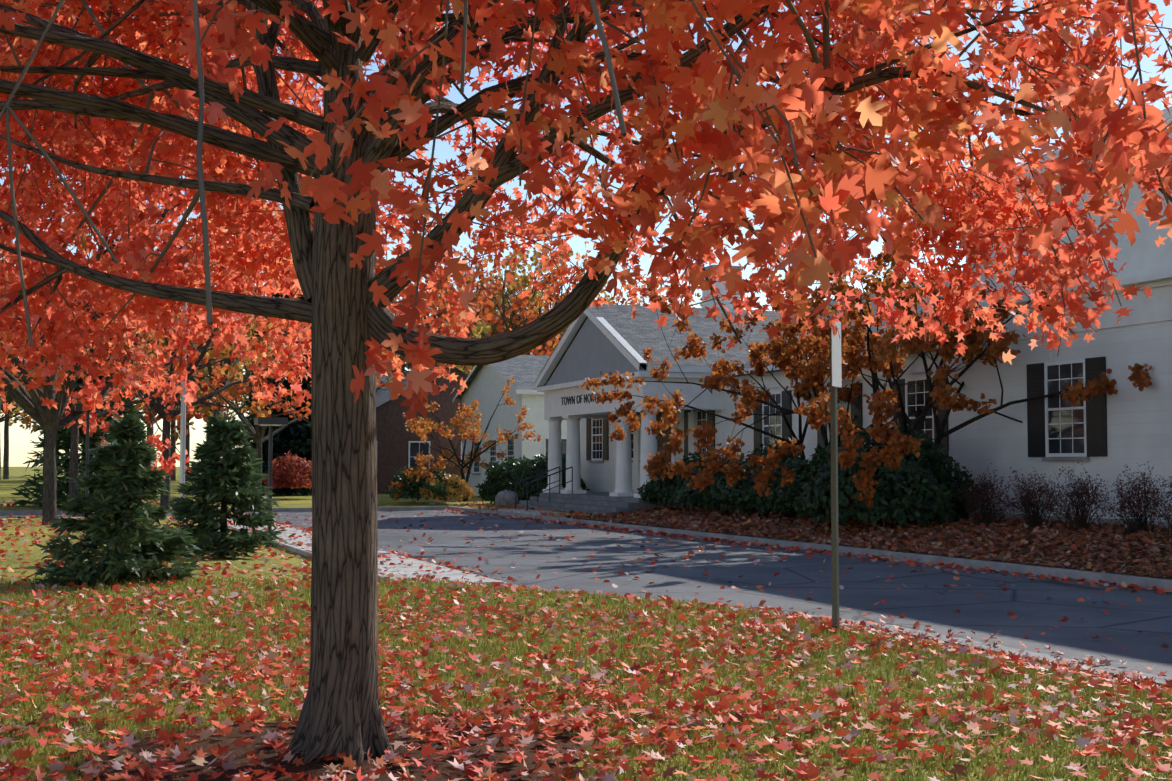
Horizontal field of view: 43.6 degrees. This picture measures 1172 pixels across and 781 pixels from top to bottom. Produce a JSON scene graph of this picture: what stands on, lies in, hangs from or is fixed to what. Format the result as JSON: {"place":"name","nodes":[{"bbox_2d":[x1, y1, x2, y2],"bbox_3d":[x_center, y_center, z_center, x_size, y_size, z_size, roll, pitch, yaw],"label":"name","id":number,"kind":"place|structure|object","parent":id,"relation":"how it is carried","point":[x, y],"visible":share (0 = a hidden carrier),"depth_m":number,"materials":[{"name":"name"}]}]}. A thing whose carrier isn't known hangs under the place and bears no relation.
{"place":"outdoors","nodes":[
{"label":"outdoors","id":0,"kind":"place"},
{"bbox_2d":[0,397,13,426],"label":"tree","id":1,"kind":"object","parent":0,"point":[10,420],"depth_m":156.06,"materials":[{"name":"green plant"}]},
{"bbox_2d":[1,400,80,436],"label":"tree","id":2,"kind":"object","parent":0,"point":[21,425],"depth_m":187.43,"materials":[{"name":"red plant"}]},
{"bbox_2d":[1,239,166,414],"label":"tree","id":3,"kind":"object","parent":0,"point":[137,407],"depth_m":103.82,"materials":[{"name":"red plant"}]},
{"bbox_2d":[13,373,207,459],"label":"tree","id":4,"kind":"object","parent":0,"point":[26,422],"depth_m":134.97,"materials":[{"name":"plant"}]},
{"bbox_2d":[77,350,212,444],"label":"tree","id":5,"kind":"object","parent":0,"point":[176,436],"depth_m":130.57,"materials":[{"name":"red plant"}]},
{"bbox_2d":[22,208,276,418],"bbox_3d":[-20.177,-1.460,63.808,13.504,12.817,12.691,1,-3,-20],"label":"tree","id":6,"kind":"object","parent":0,"point":[211,390],"depth_m":64.56,"materials":[{"name":"red plant"}]},
{"bbox_2d":[199,366,244,422],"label":"tree","id":7,"kind":"object","parent":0,"point":[232,417],"depth_m":189.85,"materials":[{"name":"plant"}]},
{"bbox_2d":[203,335,272,418],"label":"tree","id":8,"kind":"object","parent":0,"point":[242,371],"depth_m":146.80,"materials":[{"name":"plant"}]},
{"bbox_2d":[239,319,256,405],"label":"tree","id":9,"kind":"object","parent":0,"point":[243,398],"depth_m":143.93,"materials":[{"name":"plant"}]},
{"bbox_2d":[214,509,561,584],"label":"sidewalk","id":10,"kind":"structure","parent":0,"point":[454,574],"depth_m":23.41,"materials":[{"name":"concrete"}]},
{"bbox_2d":[391,286,453,372],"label":"tree","id":11,"kind":"object","parent":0,"point":[414,327],"depth_m":118.32,"materials":[{"name":"plant"}]},
{"bbox_2d":[376,319,490,384],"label":"tree","id":12,"kind":"object","parent":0,"point":[484,328],"depth_m":87.85,"materials":[{"name":"orange plant"}]},
{"bbox_2d":[380,206,531,372],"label":"tree","id":13,"kind":"object","parent":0,"point":[481,274],"depth_m":112.56,"materials":[{"name":"plant"}]},
{"bbox_2d":[390,247,544,371],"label":"tree","id":14,"kind":"object","parent":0,"point":[521,277],"depth_m":128.11,"materials":[{"name":"plant"}]},
{"bbox_2d":[399,250,549,366],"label":"tree","id":15,"kind":"object","parent":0,"point":[525,264],"depth_m":125.02,"materials":[{"name":"plant"}]},
{"bbox_2d":[422,238,573,369],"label":"tree","id":16,"kind":"object","parent":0,"point":[511,286],"depth_m":117.32,"materials":[{"name":"plant"}]},
{"bbox_2d":[400,250,619,371],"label":"tree","id":17,"kind":"object","parent":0,"point":[490,305],"depth_m":96.17,"materials":[{"name":"plant"}]},
{"bbox_2d":[481,250,612,353],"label":"tree","id":18,"kind":"object","parent":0,"point":[537,302],"depth_m":122.93,"materials":[{"name":"plant"}]},
{"bbox_2d":[524,281,645,354],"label":"tree","id":19,"kind":"object","parent":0,"point":[611,298],"depth_m":140.28,"materials":[{"name":"plant"}]},
{"bbox_2d":[0,0,1171,762],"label":"maple tree","id":20,"kind":"object","parent":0,"point":[974,220],"depth_m":8.15,"materials":[{"name":"red plant"}]},
{"bbox_2d":[0,0,1171,419],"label":"maple tree leaves","id":21,"kind":"object","parent":20,"relation":"attached to","point":[836,180],"visible":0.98,"depth_m":4.37,"materials":[{"name":"red plant"}]},
{"bbox_2d":[0,510,1171,683],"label":"road","id":22,"kind":"structure","parent":0,"point":[1023,598],"depth_m":20.22,"materials":[{"name":"grey asphalt"}]},
{"bbox_2d":[0,506,1171,590],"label":"kerb","id":23,"kind":"structure","parent":22,"relation":"on","point":[1118,579],"depth_m":26.42,"materials":[{"name":"grey concrete"}]},
{"bbox_2d":[0,467,1171,780],"bbox_3d":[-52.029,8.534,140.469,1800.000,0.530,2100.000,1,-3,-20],"label":"lawn","id":24,"kind":"structure","parent":0,"point":[288,501],"depth_m":10.73,"materials":[{"name":"green plant"}]},
{"bbox_2d":[0,372,25,478],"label":"tree","id":25,"kind":"object","parent":24,"relation":"on","point":[6,449],"depth_m":150.33,"materials":[{"name":"red plant"}]},
{"bbox_2d":[0,386,41,433],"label":"tree","id":26,"kind":"object","parent":24,"relation":"on","point":[2,419],"depth_m":176.39,"materials":[{"name":"plant"}]},
{"bbox_2d":[14,250,93,475],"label":"tree","id":27,"kind":"object","parent":24,"relation":"on","point":[44,406],"depth_m":137.29,"materials":[{"name":"brown plant"}]},
{"bbox_2d":[12,405,143,475],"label":"tree","id":28,"kind":"object","parent":24,"relation":"on","point":[32,428],"depth_m":184.24,"materials":[{"name":"red plant"}]},
{"bbox_2d":[7,338,159,508],"bbox_3d":[-17.800,0.857,52.449,5.513,7.370,5.460,1,-3,-20],"label":"tree","id":29,"kind":"object","parent":24,"relation":"on","point":[62,439],"depth_m":51.50,"materials":[{"name":"red plant"}]},
{"bbox_2d":[0,187,168,478],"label":"tree","id":30,"kind":"object","parent":24,"relation":"on","point":[63,216],"depth_m":75.53,"materials":[{"name":"red plant"}]},
{"bbox_2d":[75,405,100,518],"bbox_3d":[-13.054,1.982,38.334,0.640,3.200,0.640,1,-3,-20],"label":"lamp post","id":31,"kind":"object","parent":24,"relation":"on","point":[78,407],"visible":0.54,"depth_m":38.32,"materials":[{"name":"grey metal"}]},
{"bbox_2d":[0,262,211,515],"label":"tree","id":32,"kind":"object","parent":24,"relation":"on","point":[73,470],"depth_m":48.31,"materials":[{"name":"red plant"}]},
{"bbox_2d":[32,411,203,588],"bbox_3d":[-6.000,1.424,18.804,2.178,2.330,2.236,1,-3,-20],"label":"spruce","id":33,"kind":"object","parent":24,"relation":"on","point":[129,431],"depth_m":18.48,"materials":[{"name":"green plant"}]},
{"bbox_2d":[0,17,301,524],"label":"maple","id":34,"kind":"object","parent":24,"relation":"on","point":[86,392],"depth_m":37.41,"materials":[{"name":"red plant"}]},
{"bbox_2d":[12,234,291,509],"bbox_3d":[-14.676,-0.582,50.812,10.325,9.740,10.336,1,-3,-20],"label":"tree","id":35,"kind":"object","parent":24,"relation":"on","point":[166,429],"depth_m":50.19,"materials":[{"name":"red plant"}]},
{"bbox_2d":[102,282,217,469],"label":"tree","id":36,"kind":"object","parent":24,"relation":"on","point":[150,429],"depth_m":115.58,"materials":[{"name":"brown plant"}]},
{"bbox_2d":[176,162,187,521],"bbox_3d":[-11.054,-1.922,40.336,0.312,11.220,0.320,1,-3,-20],"label":"flag pole","id":37,"kind":"object","parent":24,"relation":"on","point":[182,439],"visible":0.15,"depth_m":40.13,"materials":[{"name":"metal"}]},
{"bbox_2d":[149,284,245,480],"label":"tree","id":38,"kind":"object","parent":24,"relation":"on","point":[172,451],"depth_m":140.47,"materials":[{"name":"brown plant"}]},
{"bbox_2d":[150,354,249,480],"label":"tree","id":39,"kind":"object","parent":24,"relation":"on","point":[187,444],"depth_m":136.23,"materials":[{"name":"brown plant"}]},
{"bbox_2d":[132,208,280,459],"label":"tree","id":40,"kind":"object","parent":24,"relation":"on","point":[228,362],"depth_m":78.24,"materials":[{"name":"plant"}]},
{"bbox_2d":[156,284,265,471],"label":"tree","id":41,"kind":"object","parent":24,"relation":"on","point":[233,360],"depth_m":104.48,"materials":[{"name":"plant"}]},
{"bbox_2d":[180,314,255,441],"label":"tree","id":42,"kind":"object","parent":24,"relation":"on","point":[212,412],"depth_m":150.66,"materials":[{"name":"plant"}]},
{"bbox_2d":[168,408,293,558],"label":"spruce","id":43,"kind":"object","parent":24,"relation":"on","point":[209,472],"depth_m":23.45,"materials":[{"name":"green plant"}]},
{"bbox_2d":[167,324,311,493],"bbox_3d":[-13.472,0.841,58.795,8.591,7.745,7.655,1,-3,-20],"label":"tree","id":44,"kind":"object","parent":24,"relation":"on","point":[258,438],"depth_m":57.77,"materials":[{"name":"plant"}]},
{"bbox_2d":[254,417,287,546],"bbox_3d":[-6.466,1.928,29.989,0.600,2.740,0.600,1,-3,-20],"label":"lamp post","id":45,"kind":"object","parent":24,"relation":"on","point":[270,422],"visible":0.58,"depth_m":29.95,"materials":[{"name":"grey metal"}]},
{"bbox_2d":[238,234,311,495],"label":"tree","id":46,"kind":"object","parent":24,"relation":"on","point":[297,443],"depth_m":68.83,"materials":[{"name":"plant"}]},
{"bbox_2d":[262,451,311,488],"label":"shrub","id":47,"kind":"object","parent":24,"relation":"on","point":[287,471],"depth_m":62.25,"materials":[{"name":"red plant"}]},
{"bbox_2d":[227,317,411,392],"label":"tree","id":48,"kind":"object","parent":24,"relation":"on","point":[378,388],"visible":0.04,"depth_m":76.38,"materials":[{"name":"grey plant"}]},
{"bbox_2d":[295,372,407,422],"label":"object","id":49,"kind":"structure","parent":24,"relation":"on","point":[383,378],"depth_m":92.01,"materials":[{"name":"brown brick"}]},
{"bbox_2d":[376,365,467,493],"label":"brick building","id":50,"kind":"structure","parent":24,"relation":"on","point":[399,445],"depth_m":76.04,"materials":[{"name":"brick"}]},
{"bbox_2d":[384,465,461,500],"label":"hedge shrub","id":51,"kind":"object","parent":24,"relation":"on","point":[410,490],"depth_m":55.75,"materials":[{"name":"plant"}]},
{"bbox_2d":[419,470,475,500],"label":"yellow shrub","id":52,"kind":"object","parent":24,"relation":"on","point":[466,492],"depth_m":55.23,"materials":[{"name":"yellow plant"}]},
{"bbox_2d":[388,375,542,501],"bbox_3d":[-5.312,2.029,59.715,6.685,5.354,12.054,1,-3,-20],"label":"tree","id":53,"kind":"object","parent":24,"relation":"on","point":[419,430],"depth_m":58.66,"materials":[{"name":"orange plant"}]},
{"bbox_2d":[475,455,538,502],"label":"rhododendron shrub","id":54,"kind":"object","parent":24,"relation":"on","point":[491,487],"depth_m":55.34,"materials":[{"name":"green plant"}]},
{"bbox_2d":[495,489,519,505],"bbox_3d":[-2.780,3.909,52.020,0.913,0.808,1.094,1,-3,-20],"label":"boulder","id":55,"kind":"object","parent":24,"relation":"on","point":[505,497],"visible":0.65,"depth_m":51.65,"materials":[{"name":"grey stone"}]},
{"bbox_2d":[452,355,566,495],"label":"building","id":56,"kind":"structure","parent":24,"relation":"on","point":[485,384],"depth_m":68.07,"materials":[{"name":"white paint"}]},
{"bbox_2d":[515,466,572,509],"bbox_3d":[-1.393,3.252,48.359,1.590,1.501,1.294,1,-3,-20],"label":"handrail","id":57,"kind":"object","parent":24,"relation":"on","point":[537,479],"visible":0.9,"depth_m":48.05,"materials":[{"name":"grey metal"}]},
{"bbox_2d":[509,452,589,498],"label":"rhododendron shrub","id":58,"kind":"object","parent":24,"relation":"on","point":[526,470],"depth_m":53.33,"materials":[{"name":"green plant"}]},
{"bbox_2d":[0,602,1171,780],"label":"fallen leaves","id":59,"kind":"object","parent":24,"relation":"on","point":[1140,683],"visible":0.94,"depth_m":8.99,"materials":[{"name":"red plant"}]},
{"bbox_2d":[0,498,1171,627],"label":"fallen leaves","id":60,"kind":"object","parent":24,"relation":"on","point":[768,527],"visible":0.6,"depth_m":25.02,"materials":[{"name":"red plant"}]},
{"bbox_2d":[64,505,1171,780],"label":"mulch bed","id":61,"kind":"object","parent":24,"relation":"on","point":[562,741],"visible":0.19,"depth_m":7.57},
{"bbox_2d":[637,452,707,506],"bbox_3d":[3.087,2.562,42.267,3.084,1.602,3.527,1,-3,-20],"label":"rhododendron shrub","id":62,"kind":"object","parent":61,"relation":"on","point":[660,490],"visible":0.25,"depth_m":41.73,"materials":[{"name":"green plant"}]},
{"bbox_2d":[672,459,764,508],"bbox_3d":[3.730,2.511,39.904,2.790,1.443,3.492,1,-3,-20],"label":"rhododendron shrub","id":63,"kind":"object","parent":61,"relation":"on","point":[685,495],"visible":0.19,"depth_m":39.33,"materials":[{"name":"green plant"}]},
{"bbox_2d":[701,440,810,515],"bbox_3d":[4.642,2.205,37.406,3.249,1.889,4.225,1,-3,-20],"label":"rhododendron shrub","id":64,"kind":"object","parent":61,"relation":"on","point":[721,495],"depth_m":36.39,"materials":[{"name":"green plant"}]},
{"bbox_2d":[589,273,928,508],"bbox_3d":[6.145,0.058,35.929,10.012,6.101,9.162,1,-3,-20],"label":"tree","id":65,"kind":"object","parent":61,"relation":"on","point":[794,367],"depth_m":36.62,"materials":[{"name":"orange plant"}]},
{"bbox_2d":[765,456,880,513],"bbox_3d":[5.706,2.160,34.723,2.788,1.603,3.336,1,-3,-20],"label":"rhododendron shrub","id":66,"kind":"object","parent":61,"relation":"on","point":[782,498],"visible":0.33,"depth_m":34.28,"materials":[{"name":"green plant"}]},
{"bbox_2d":[579,217,1151,519],"bbox_3d":[6.508,-0.596,31.295,10.333,7.056,12.399,1,-3,-20],"label":"tree","id":67,"kind":"object","parent":61,"relation":"on","point":[895,446],"depth_m":30.58,"materials":[{"name":"orange plant"}]},
{"bbox_2d":[796,424,981,526],"bbox_3d":[6.445,1.785,31.664,3.992,2.143,4.780,1,-3,-20],"label":"rhododendron shrub","id":68,"kind":"object","parent":61,"relation":"on","point":[935,481],"depth_m":30.45,"materials":[{"name":"green plant"}]},
{"bbox_2d":[950,463,1022,525],"bbox_3d":[8.123,2.109,29.638,1.382,1.277,1.576,1,-3,-20],"label":"barberry shrub","id":69,"kind":"object","parent":61,"relation":"on","point":[986,519],"depth_m":29.47,"materials":[{"name":"plant"}]},
{"bbox_2d":[996,467,1062,527],"bbox_3d":[8.721,2.078,28.381,1.476,1.197,1.473,1,-3,-20],"label":"barberry shrub","id":70,"kind":"object","parent":61,"relation":"on","point":[1035,518],"depth_m":28.19,"materials":[{"name":"plant"}]},
{"bbox_2d":[1040,459,1114,531],"bbox_3d":[9.147,1.933,26.810,1.300,1.345,1.544,1,-3,-20],"label":"barberry shrub","id":71,"kind":"object","parent":61,"relation":"on","point":[1081,520],"depth_m":26.80,"materials":[{"name":"plant"}]},
{"bbox_2d":[1094,461,1171,534],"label":"barberry shrub","id":72,"kind":"object","parent":61,"relation":"on","point":[1139,519],"depth_m":25.52,"materials":[{"name":"plant"}]},
{"bbox_2d":[1136,476,1171,534],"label":"barberry shrub","id":73,"kind":"object","parent":61,"relation":"on","point":[1168,492],"depth_m":24.33,"materials":[{"name":"red plant"}]},
{"bbox_2d":[830,321,841,632],"bbox_3d":[2.242,0.816,13.193,0.054,2.900,0.300,-1,-3,26],"label":"street sign","id":74,"kind":"object","parent":24,"relation":"on","point":[835,365],"visible":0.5,"depth_m":13.17,"materials":[{"name":"grey metal"}]},
{"bbox_2d":[510,106,1171,527],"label":"building","id":75,"kind":"structure","parent":24,"relation":"on","point":[1106,436],"depth_m":32.15,"materials":[{"name":"white paint"}]},
{"bbox_2d":[561,390,618,404],"bbox_3d":[0.087,0.247,47.273,0.024,0.280,5.375,1,-3,-20],"label":"sign lettering","id":76,"kind":"object","parent":75,"relation":"attached to","point":[580,398],"visible":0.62,"depth_m":48.07,"materials":[{"name":"black paint"}]},
{"bbox_2d":[0,0,1171,466],"label":"sky","id":77,"kind":"structure","parent":0,"point":[20,446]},
{"bbox_2d":[688,292,701,306],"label":"tree","id":78,"kind":"object","parent":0,"point":[698,295],"depth_m":149.37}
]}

